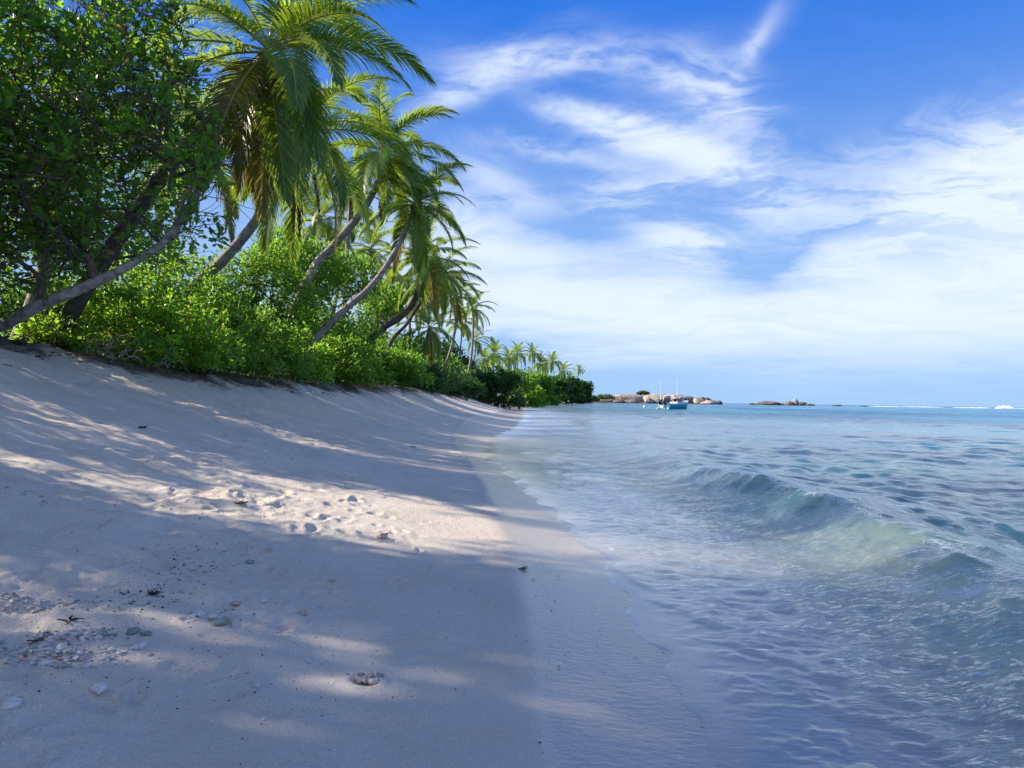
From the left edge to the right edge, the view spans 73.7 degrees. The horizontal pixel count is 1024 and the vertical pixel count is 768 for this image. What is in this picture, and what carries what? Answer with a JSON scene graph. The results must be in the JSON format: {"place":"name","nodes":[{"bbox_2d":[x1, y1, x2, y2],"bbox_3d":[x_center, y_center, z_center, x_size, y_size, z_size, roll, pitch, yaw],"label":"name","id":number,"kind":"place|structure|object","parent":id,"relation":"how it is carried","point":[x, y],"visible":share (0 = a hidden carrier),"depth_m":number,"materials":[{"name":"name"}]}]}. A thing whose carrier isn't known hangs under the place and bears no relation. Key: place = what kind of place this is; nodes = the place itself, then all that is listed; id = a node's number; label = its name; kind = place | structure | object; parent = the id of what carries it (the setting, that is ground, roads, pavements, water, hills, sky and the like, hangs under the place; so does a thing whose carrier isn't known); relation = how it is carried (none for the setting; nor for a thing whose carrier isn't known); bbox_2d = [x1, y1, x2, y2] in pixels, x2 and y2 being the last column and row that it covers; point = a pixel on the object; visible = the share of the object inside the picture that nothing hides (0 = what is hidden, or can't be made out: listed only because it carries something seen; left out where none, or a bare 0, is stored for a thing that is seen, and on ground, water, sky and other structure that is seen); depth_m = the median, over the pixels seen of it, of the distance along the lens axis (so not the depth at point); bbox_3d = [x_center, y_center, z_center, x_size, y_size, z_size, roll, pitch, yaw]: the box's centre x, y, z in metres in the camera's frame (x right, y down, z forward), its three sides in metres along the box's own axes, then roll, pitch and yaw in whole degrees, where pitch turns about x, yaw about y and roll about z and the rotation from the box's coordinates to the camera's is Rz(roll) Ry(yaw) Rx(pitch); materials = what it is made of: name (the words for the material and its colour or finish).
{"place":"outdoors","nodes":[
{"label":"outdoors","id":0,"kind":"place"},
{"bbox_2d":[462,354,479,382],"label":"dead bush","id":1,"kind":"object","parent":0,"point":[474,361],"visible":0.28,"depth_m":97.85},
{"bbox_2d":[0,337,1023,767],"bbox_3d":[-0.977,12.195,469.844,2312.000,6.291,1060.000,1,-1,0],"label":"beach","id":2,"kind":"structure","parent":0,"point":[610,623],"depth_m":4.83,"materials":[{"name":"beige sand"}]},
{"bbox_2d":[0,1,22,203],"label":"beach hibiscus","id":3,"kind":"object","parent":2,"relation":"on","point":[9,96],"visible":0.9,"depth_m":11.02,"materials":[{"name":"green plant"}]},
{"bbox_2d":[0,696,23,709],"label":"coral piece","id":4,"kind":"object","parent":2,"relation":"on","point":[9,703],"visible":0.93,"depth_m":2.64,"materials":[{"name":"white stone"}]},
{"bbox_2d":[7,337,28,344],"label":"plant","id":5,"kind":"object","parent":2,"relation":"on","point":[19,342],"visible":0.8,"depth_m":12.77,"materials":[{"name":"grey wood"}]},
{"bbox_2d":[38,659,51,665],"bbox_3d":[-2.048,1.223,2.994,0.054,0.032,0.041,1,-1,-15],"label":"pebble","id":6,"kind":"object","parent":2,"relation":"on","point":[44,662],"visible":1,"depth_m":2.98,"materials":[{"name":"white stone"}]},
{"bbox_2d":[0,271,115,357],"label":"bush","id":7,"kind":"object","parent":2,"relation":"on","point":[10,302],"visible":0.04,"depth_m":17.61,"materials":[{"name":"green plant"}]},
{"bbox_2d":[56,643,66,649],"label":"coral piece","id":8,"kind":"object","parent":2,"relation":"on","point":[61,646],"visible":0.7,"depth_m":3.20,"materials":[{"name":"white stone"}]},
{"bbox_2d":[0,292,130,363],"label":"shrub","id":9,"kind":"object","parent":2,"relation":"on","point":[53,336],"visible":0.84,"depth_m":14.80,"materials":[{"name":"green plant"}]},
{"bbox_2d":[56,614,84,623],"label":"twig","id":10,"kind":"object","parent":2,"relation":"on","point":[70,619],"visible":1,"depth_m":3.46,"materials":[{"name":"brown wood"}]},
{"bbox_2d":[2,279,163,333],"bbox_3d":[-13.170,-1.718,20.512,5.135,3.010,3.307,1,-1,0],"label":"bush","id":11,"kind":"object","parent":2,"relation":"on","point":[74,284],"visible":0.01,"depth_m":19.94,"materials":[{"name":"green plant"}]},
{"bbox_2d":[91,682,107,695],"bbox_3d":[-1.719,1.272,2.850,0.052,0.054,0.072,1,-1,6],"label":"coral piece","id":12,"kind":"object","parent":2,"relation":"on","point":[98,689],"visible":1,"depth_m":2.83,"materials":[{"name":"white stone"}]},
{"bbox_2d":[98,628,108,635],"bbox_3d":[-2.049,1.248,3.415,0.072,0.036,0.053,0,-2,42],"label":"coral piece","id":13,"kind":"object","parent":2,"relation":"on","point":[103,632],"visible":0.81,"depth_m":3.40,"materials":[{"name":"stone"}]},
{"bbox_2d":[0,71,220,340],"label":"beach hibiscus","id":14,"kind":"object","parent":2,"relation":"on","point":[30,297],"visible":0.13,"depth_m":16.73,"materials":[{"name":"green plant"}]},
{"bbox_2d":[78,332,146,363],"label":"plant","id":15,"kind":"object","parent":2,"relation":"on","point":[112,355],"visible":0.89,"depth_m":15.10,"materials":[{"name":"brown plant"}]},
{"bbox_2d":[0,269,230,377],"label":"shrub","id":16,"kind":"object","parent":2,"relation":"on","point":[164,314],"visible":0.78,"depth_m":16.79,"materials":[{"name":"green plant"}]},
{"bbox_2d":[0,243,230,333],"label":"leafy tree","id":17,"kind":"object","parent":2,"relation":"on","point":[136,283],"visible":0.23,"depth_m":20.61,"materials":[{"name":"green plant"}]},
{"bbox_2d":[126,627,139,634],"bbox_3d":[-1.945,1.263,3.499,0.059,0.040,0.074,1,-1,13],"label":"coral piece","id":18,"kind":"object","parent":2,"relation":"on","point":[131,630],"visible":1,"depth_m":3.48,"materials":[{"name":"stone"}]},
{"bbox_2d":[0,0,267,343],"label":"beach hibiscus","id":19,"kind":"object","parent":2,"relation":"on","point":[57,152],"visible":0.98,"depth_m":12.25,"materials":[{"name":"green plant"}]},
{"bbox_2d":[129,641,145,649],"bbox_3d":[-1.828,1.282,3.334,0.063,0.038,0.083,0,-2,37],"label":"coral piece","id":20,"kind":"object","parent":2,"relation":"on","point":[139,645],"visible":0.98,"depth_m":3.32,"materials":[{"name":"white stone"}]},
{"bbox_2d":[118,344,190,367],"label":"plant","id":21,"kind":"object","parent":2,"relation":"on","point":[165,363],"visible":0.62,"depth_m":16.48,"materials":[{"name":"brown plant"}]},
{"bbox_2d":[147,587,162,595],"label":"seaweed","id":22,"kind":"object","parent":2,"relation":"on","point":[151,593],"visible":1,"depth_m":4.04,"materials":[{"name":"black plant"}]},
{"bbox_2d":[78,285,253,382],"bbox_3d":[-9.329,-1.324,19.076,4.949,3.089,4.083,1,-1,0],"label":"shrub","id":23,"kind":"object","parent":2,"relation":"on","point":[197,358],"visible":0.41,"depth_m":18.33,"materials":[{"name":"green plant"}]},
{"bbox_2d":[0,483,364,683],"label":"coral rubble","id":24,"kind":"object","parent":2,"relation":"on","point":[69,637],"visible":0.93,"depth_m":3.29,"materials":[{"name":"beige stone"}]},
{"bbox_2d":[104,39,273,365],"bbox_3d":[-10.306,-5.264,22.038,6.251,9.952,5.963,1,-1,0],"label":"coconut palm","id":25,"kind":"object","parent":2,"relation":"on","point":[226,191],"visible":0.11,"depth_m":22.90,"materials":[{"name":"green plant"}]},
{"bbox_2d":[191,610,205,616],"bbox_3d":[-1.773,1.299,3.849,0.068,0.048,0.097,0,-2,31],"label":"coral piece","id":26,"kind":"object","parent":2,"relation":"on","point":[201,613],"visible":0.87,"depth_m":3.84,"materials":[{"name":"white stone"}]},
{"bbox_2d":[3,431,403,646],"bbox_3d":[-3.785,1.003,9.580,4.713,1.097,12.714,1,-1,0],"label":"wrack line","id":27,"kind":"object","parent":2,"relation":"on","point":[170,598],"visible":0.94,"depth_m":4.54,"materials":[{"name":"beige plant"}]},
{"bbox_2d":[123,286,296,389],"bbox_3d":[-9.156,-1.534,21.281,5.378,3.576,4.657,1,-1,0],"label":"shrub","id":28,"kind":"object","parent":2,"relation":"on","point":[237,322],"visible":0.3,"depth_m":20.98,"materials":[{"name":"green plant"}]},
{"bbox_2d":[207,613,216,618],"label":"coral piece","id":29,"kind":"object","parent":2,"relation":"on","point":[211,615],"visible":0.94,"depth_m":3.84,"materials":[{"name":"white stone"}]},
{"bbox_2d":[188,366,238,378],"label":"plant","id":30,"kind":"object","parent":2,"relation":"on","point":[198,370],"visible":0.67,"depth_m":18.73,"materials":[{"name":"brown plant"}]},
{"bbox_2d":[186,285,250,373],"bbox_3d":[-12.506,-1.895,26.248,6.174,4.042,3.789,1,-1,0],"label":"bush","id":31,"kind":"object","parent":2,"relation":"on","point":[222,310],"visible":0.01,"depth_m":26.11,"materials":[{"name":"green plant"}]},
{"bbox_2d":[0,336,442,397],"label":"leaf litter","id":32,"kind":"object","parent":2,"relation":"on","point":[129,367],"visible":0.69,"depth_m":17.43,"materials":[{"name":"brown plant"}]},
{"bbox_2d":[212,617,230,625],"bbox_3d":[-1.599,1.314,3.764,0.103,0.050,0.074,1,-1,-22],"label":"coral piece","id":33,"kind":"object","parent":2,"relation":"on","point":[221,621],"visible":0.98,"depth_m":3.75,"materials":[{"name":"stone"}]},
{"bbox_2d":[49,0,436,350],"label":"coconut palm","id":34,"kind":"object","parent":2,"relation":"on","point":[268,84],"visible":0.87,"depth_m":14.60,"materials":[{"name":"green plant"}]},
{"bbox_2d":[187,304,322,383],"bbox_3d":[-8.872,-1.275,23.988,4.809,3.444,4.164,1,-1,0],"label":"shrub","id":35,"kind":"object","parent":2,"relation":"on","point":[295,332],"visible":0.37,"depth_m":23.45,"materials":[{"name":"green plant"}]},
{"bbox_2d":[192,236,331,374],"bbox_3d":[-11.419,-3.345,30.005,7.224,6.526,4.392,1,-1,0],"label":"leafy tree","id":36,"kind":"object","parent":2,"relation":"on","point":[256,271],"visible":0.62,"depth_m":29.49,"materials":[{"name":"green plant"}]},
{"bbox_2d":[219,294,319,374],"bbox_3d":[-11.905,-2.006,30.353,6.718,4.177,3.982,1,-1,0],"label":"bush","id":37,"kind":"object","parent":2,"relation":"on","point":[270,307],"visible":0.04,"depth_m":29.89,"materials":[{"name":"green plant"}]},
{"bbox_2d":[259,374,299,385],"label":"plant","id":38,"kind":"object","parent":2,"relation":"on","point":[272,382],"visible":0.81,"depth_m":22.59,"materials":[{"name":"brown plant"}]},
{"bbox_2d":[247,330,346,384],"bbox_3d":[-8.685,-0.810,27.598,4.485,2.806,3.373,1,-1,0],"label":"shrub","id":39,"kind":"object","parent":2,"relation":"on","point":[325,356],"visible":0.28,"depth_m":27.13,"materials":[{"name":"green plant"}]},
{"bbox_2d":[247,219,347,336],"bbox_3d":[-11.006,-4.167,34.770,5.280,8.303,4.081,1,-1,0],"label":"leafy tree","id":40,"kind":"object","parent":2,"relation":"on","point":[313,252],"visible":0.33,"depth_m":34.40,"materials":[{"name":"green plant"}]},
{"bbox_2d":[179,55,419,305],"bbox_3d":[-7.643,-5.789,23.591,8.448,11.375,7.761,0,-1,23],"label":"coconut palm","id":41,"kind":"object","parent":2,"relation":"on","point":[337,169],"visible":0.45,"depth_m":23.67,"materials":[{"name":"green plant"}]},
{"bbox_2d":[276,307,373,363],"bbox_3d":[-11.002,-2.035,35.217,7.873,4.143,4.258,1,-1,0],"label":"bush","id":42,"kind":"object","parent":2,"relation":"on","point":[343,330],"visible":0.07,"depth_m":35.26,"materials":[{"name":"green plant"}]},
{"bbox_2d":[274,181,376,260],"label":"coconut palm","id":43,"kind":"object","parent":2,"relation":"on","point":[317,228],"visible":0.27,"depth_m":47.71,"materials":[{"name":"green plant"}]},
{"bbox_2d":[298,332,379,387],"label":"shrub","id":44,"kind":"object","parent":2,"relation":"on","point":[349,367],"visible":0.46,"depth_m":31.82,"materials":[{"name":"green plant"}]},
{"bbox_2d":[299,234,387,354],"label":"leafy tree","id":45,"kind":"object","parent":2,"relation":"on","point":[352,270],"visible":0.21,"depth_m":39.83,"materials":[{"name":"green plant"}]},
{"bbox_2d":[309,151,378,338],"bbox_3d":[-10.869,-7.504,45.412,5.220,15.147,6.148,1,-1,-16],"label":"coconut palm","id":46,"kind":"object","parent":2,"relation":"on","point":[349,209],"visible":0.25,"depth_m":45.16,"materials":[{"name":"green plant"}]},
{"bbox_2d":[319,223,368,327],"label":"coconut palm","id":47,"kind":"object","parent":2,"relation":"on","point":[343,245],"visible":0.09,"depth_m":58.09,"materials":[{"name":"green plant"}]},
{"bbox_2d":[338,382,371,389],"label":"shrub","id":48,"kind":"object","parent":2,"relation":"on","point":[348,387],"visible":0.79,"depth_m":30.91,"materials":[{"name":"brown plant"}]},
{"bbox_2d":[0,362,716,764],"bbox_3d":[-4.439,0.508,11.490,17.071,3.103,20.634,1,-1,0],"label":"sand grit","id":49,"kind":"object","parent":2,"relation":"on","point":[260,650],"visible":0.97,"depth_m":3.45,"materials":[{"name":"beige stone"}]},
{"bbox_2d":[328,353,397,390],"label":"shrub","id":50,"kind":"object","parent":2,"relation":"on","point":[381,375],"visible":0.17,"depth_m":35.68,"materials":[{"name":"green plant"}]},
{"bbox_2d":[352,671,385,685],"bbox_3d":[-0.697,1.439,3.329,0.169,0.061,0.101,1,-1,0],"label":"coral piece","id":51,"kind":"object","parent":2,"relation":"on","point":[371,679],"visible":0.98,"depth_m":3.30,"materials":[{"name":"white stone"}]},
{"bbox_2d":[280,79,465,338],"bbox_3d":[-6.786,-7.655,33.982,7.212,15.512,8.351,0,-2,35],"label":"coconut palm","id":52,"kind":"object","parent":2,"relation":"on","point":[386,161],"visible":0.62,"depth_m":33.47,"materials":[{"name":"green plant"}]},
{"bbox_2d":[349,219,403,318],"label":"coconut palm","id":53,"kind":"object","parent":2,"relation":"on","point":[370,250],"visible":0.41,"depth_m":60.99,"materials":[{"name":"green plant"}]},
{"bbox_2d":[376,532,387,539],"bbox_3d":[-1.216,1.432,6.401,0.121,0.079,0.102,2,-1,-28],"label":"coral piece","id":54,"kind":"object","parent":2,"relation":"on","point":[383,536],"visible":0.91,"depth_m":6.38,"materials":[{"name":"beige stone"}]},
{"bbox_2d":[295,146,474,377],"bbox_3d":[-6.269,-5.734,33.733,8.928,11.748,6.389,1,-1,-16],"label":"coconut palm","id":55,"kind":"object","parent":2,"relation":"on","point":[412,218],"visible":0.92,"depth_m":33.56,"materials":[{"name":"green plant"}]},
{"bbox_2d":[350,279,430,359],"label":"leafy tree","id":56,"kind":"object","parent":2,"relation":"on","point":[383,312],"visible":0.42,"depth_m":56.14,"materials":[{"name":"green plant"}]},
{"bbox_2d":[362,330,419,363],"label":"bush","id":57,"kind":"object","parent":2,"relation":"on","point":[381,343],"visible":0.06,"depth_m":53.16,"materials":[{"name":"green plant"}]},
{"bbox_2d":[357,262,425,332],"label":"coconut palm","id":58,"kind":"object","parent":2,"relation":"on","point":[388,271],"visible":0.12,"depth_m":71.78,"materials":[{"name":"green plant"}]},
{"bbox_2d":[349,346,437,390],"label":"shrub","id":59,"kind":"object","parent":2,"relation":"on","point":[406,366],"visible":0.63,"depth_m":43.23,"materials":[{"name":"green plant"}]},
{"bbox_2d":[377,265,429,344],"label":"coconut palm","id":60,"kind":"object","parent":2,"relation":"on","point":[410,277],"visible":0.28,"depth_m":61.90,"materials":[{"name":"green plant"}]},
{"bbox_2d":[359,214,480,357],"bbox_3d":[-6.111,-4.918,41.714,6.289,10.368,7.065,0,-2,36],"label":"coconut palm","id":61,"kind":"object","parent":2,"relation":"on","point":[426,279],"visible":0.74,"depth_m":41.56,"materials":[{"name":"green plant"}]},
{"bbox_2d":[394,279,449,335],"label":"coconut palm","id":62,"kind":"object","parent":2,"relation":"on","point":[417,319],"visible":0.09,"depth_m":79.19,"materials":[{"name":"green plant"}]},
{"bbox_2d":[395,360,456,393],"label":"shrub","id":63,"kind":"object","parent":2,"relation":"on","point":[439,383],"visible":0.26,"depth_m":55.90,"materials":[{"name":"green plant"}]},
{"bbox_2d":[392,301,467,365],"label":"coconut palm","id":64,"kind":"object","parent":2,"relation":"on","point":[433,334],"visible":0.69,"depth_m":58.05,"materials":[{"name":"green plant"}]},
{"bbox_2d":[384,244,486,354],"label":"coconut palm","id":65,"kind":"object","parent":2,"relation":"on","point":[444,296],"visible":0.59,"depth_m":48.79,"materials":[{"name":"green plant"}]},
{"bbox_2d":[411,342,471,398],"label":"bush","id":66,"kind":"object","parent":2,"relation":"on","point":[447,378],"visible":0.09,"depth_m":73.36,"materials":[{"name":"green plant"}]},
{"bbox_2d":[424,350,476,395],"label":"bush","id":67,"kind":"object","parent":2,"relation":"on","point":[462,367],"visible":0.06,"depth_m":92.47,"materials":[{"name":"green plant"}]},
{"bbox_2d":[426,335,481,395],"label":"leafy tree","id":68,"kind":"object","parent":2,"relation":"on","point":[446,348],"visible":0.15,"depth_m":97.06,"materials":[{"name":"green plant"}]},
{"bbox_2d":[427,282,482,393],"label":"coconut palm","id":69,"kind":"object","parent":2,"relation":"on","point":[456,320],"visible":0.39,"depth_m":73.97,"materials":[{"name":"green plant"}]},
{"bbox_2d":[440,368,487,399],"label":"shrub","id":70,"kind":"object","parent":2,"relation":"on","point":[472,389],"visible":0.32,"depth_m":81.87,"materials":[{"name":"green plant"}]},
{"bbox_2d":[445,302,483,363],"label":"coconut palm","id":71,"kind":"object","parent":2,"relation":"on","point":[468,333],"visible":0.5,"depth_m":112.13,"materials":[{"name":"green plant"}]},
{"bbox_2d":[458,291,496,398],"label":"coconut palm","id":72,"kind":"object","parent":2,"relation":"on","point":[475,315],"visible":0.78,"depth_m":89.95,"materials":[{"name":"green plant"}]},
{"bbox_2d":[463,327,492,359],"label":"coconut palm","id":73,"kind":"object","parent":2,"relation":"on","point":[478,349],"visible":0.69,"depth_m":120.07,"materials":[{"name":"green plant"}]},
{"bbox_2d":[475,346,496,371],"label":"coconut palm","id":74,"kind":"object","parent":2,"relation":"on","point":[485,353],"visible":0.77,"depth_m":129.74,"materials":[{"name":"green plant"}]},
{"bbox_2d":[480,336,507,370],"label":"coconut palm","id":75,"kind":"object","parent":2,"relation":"on","point":[495,348],"visible":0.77,"depth_m":139.61,"materials":[{"name":"green plant"}]},
{"bbox_2d":[467,365,526,409],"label":"shrub","id":76,"kind":"object","parent":2,"relation":"on","point":[502,385],"visible":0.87,"depth_m":98.40,"materials":[{"name":"green plant"}]},
{"bbox_2d":[497,344,520,368],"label":"coconut palm","id":77,"kind":"object","parent":2,"relation":"on","point":[509,362],"visible":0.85,"depth_m":174.85,"materials":[{"name":"green plant"}]},
{"bbox_2d":[500,340,529,366],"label":"coconut palm","id":78,"kind":"object","parent":2,"relation":"on","point":[522,356],"visible":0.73,"depth_m":185.05,"materials":[{"name":"green plant"}]},
{"bbox_2d":[496,367,546,408],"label":"shrub","id":79,"kind":"object","parent":2,"relation":"on","point":[529,384],"visible":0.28,"depth_m":132.62,"materials":[{"name":"green plant"}]},
{"bbox_2d":[523,343,543,366],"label":"coconut palm","id":80,"kind":"object","parent":2,"relation":"on","point":[532,354],"visible":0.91,"depth_m":254.92,"materials":[{"name":"green plant"}]},
{"bbox_2d":[522,385,550,408],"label":"shrub","id":81,"kind":"object","parent":2,"relation":"on","point":[539,393],"visible":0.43,"depth_m":148.33,"materials":[{"name":"green plant"}]},
{"bbox_2d":[527,352,552,372],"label":"coconut palm","id":82,"kind":"object","parent":2,"relation":"on","point":[540,366],"visible":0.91,"depth_m":254.71,"materials":[{"name":"green plant"}]},
{"bbox_2d":[533,371,563,406],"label":"shrub","id":83,"kind":"object","parent":2,"relation":"on","point":[547,383],"visible":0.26,"depth_m":197.79,"materials":[{"name":"green plant"}]},
{"bbox_2d":[542,351,561,372],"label":"coconut palm","id":84,"kind":"object","parent":2,"relation":"on","point":[553,358],"visible":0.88,"depth_m":299.63,"materials":[{"name":"green plant"}]},
{"bbox_2d":[548,374,576,404],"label":"shrub","id":85,"kind":"object","parent":2,"relation":"on","point":[562,386],"visible":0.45,"depth_m":286.92,"materials":[{"name":"green plant"}]},
{"bbox_2d":[553,360,575,377],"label":"coconut palm","id":86,"kind":"object","parent":2,"relation":"on","point":[562,372],"visible":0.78,"depth_m":334.55,"materials":[{"name":"green plant"}]},
{"bbox_2d":[555,372,588,404],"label":"shrub","id":87,"kind":"object","parent":2,"relation":"on","point":[576,382],"visible":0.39,"depth_m":336.38,"materials":[{"name":"green plant"}]},
{"bbox_2d":[573,363,584,376],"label":"coconut palm","id":88,"kind":"object","parent":2,"relation":"on","point":[579,368],"visible":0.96,"depth_m":389.99,"materials":[{"name":"green plant"}]},
{"bbox_2d":[579,379,594,403],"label":"shrub","id":89,"kind":"object","parent":2,"relation":"on","point":[587,388],"visible":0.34,"depth_m":385.01,"materials":[{"name":"green plant"}]},
{"bbox_2d":[0,0,1023,406],"label":"sky","id":90,"kind":"structure","parent":0,"point":[726,201],"materials":[{"name":"blue"}]},
{"bbox_2d":[592,402,693,404],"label":"headland ground","id":91,"kind":"structure","parent":0,"point":[610,403],"depth_m":527.35,"materials":[{"name":"stone"}]},
{"bbox_2d":[600,399,614,401],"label":"boulder","id":92,"kind":"object","parent":91,"relation":"on","point":[606,400],"visible":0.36,"depth_m":555.14,"materials":[{"name":"stone"}]},
{"bbox_2d":[597,393,615,398],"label":"shrub","id":93,"kind":"object","parent":92,"relation":"on","point":[604,396],"visible":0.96,"depth_m":560.52,"materials":[{"name":"green plant"}]},
{"bbox_2d":[614,394,642,401],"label":"boulder","id":94,"kind":"object","parent":91,"relation":"on","point":[624,397],"visible":0.34,"depth_m":565.97,"materials":[{"name":"stone"}]},
{"bbox_2d":[636,390,649,394],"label":"shrub","id":95,"kind":"object","parent":94,"relation":"on","point":[643,392],"visible":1,"depth_m":578.74,"materials":[{"name":"green plant"}]},
{"bbox_2d":[643,394,670,402],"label":"boulder","id":96,"kind":"object","parent":91,"relation":"on","point":[656,396],"visible":0.29,"depth_m":563.83,"materials":[{"name":"stone"}]},
{"bbox_2d":[692,396,705,403],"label":"boulder","id":97,"kind":"object","parent":91,"relation":"on","point":[698,400],"visible":0.55,"depth_m":559.44,"materials":[{"name":"stone"}]},
{"bbox_2d":[700,400,718,404],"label":"boulder","id":98,"kind":"object","parent":91,"relation":"on","point":[713,402],"visible":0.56,"depth_m":551.66,"materials":[{"name":"stone"}]},
{"bbox_2d":[480,403,1023,767],"bbox_3d":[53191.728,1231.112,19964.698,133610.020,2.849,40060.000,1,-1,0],"label":"sea","id":99,"kind":"structure","parent":0,"point":[978,420],"depth_m":15.71,"materials":[{"name":"liquid"}]},
{"bbox_2d":[657,383,688,410],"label":"motor boat","id":100,"kind":"object","parent":99,"relation":"on","point":[676,404],"visible":0.99,"depth_m":144.11,"materials":[{"name":"teal paint"}]},
{"bbox_2d":[755,401,780,404],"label":"boulder","id":101,"kind":"object","parent":99,"relation":"in","point":[767,403],"visible":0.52,"depth_m":596.42,"materials":[{"name":"stone"}]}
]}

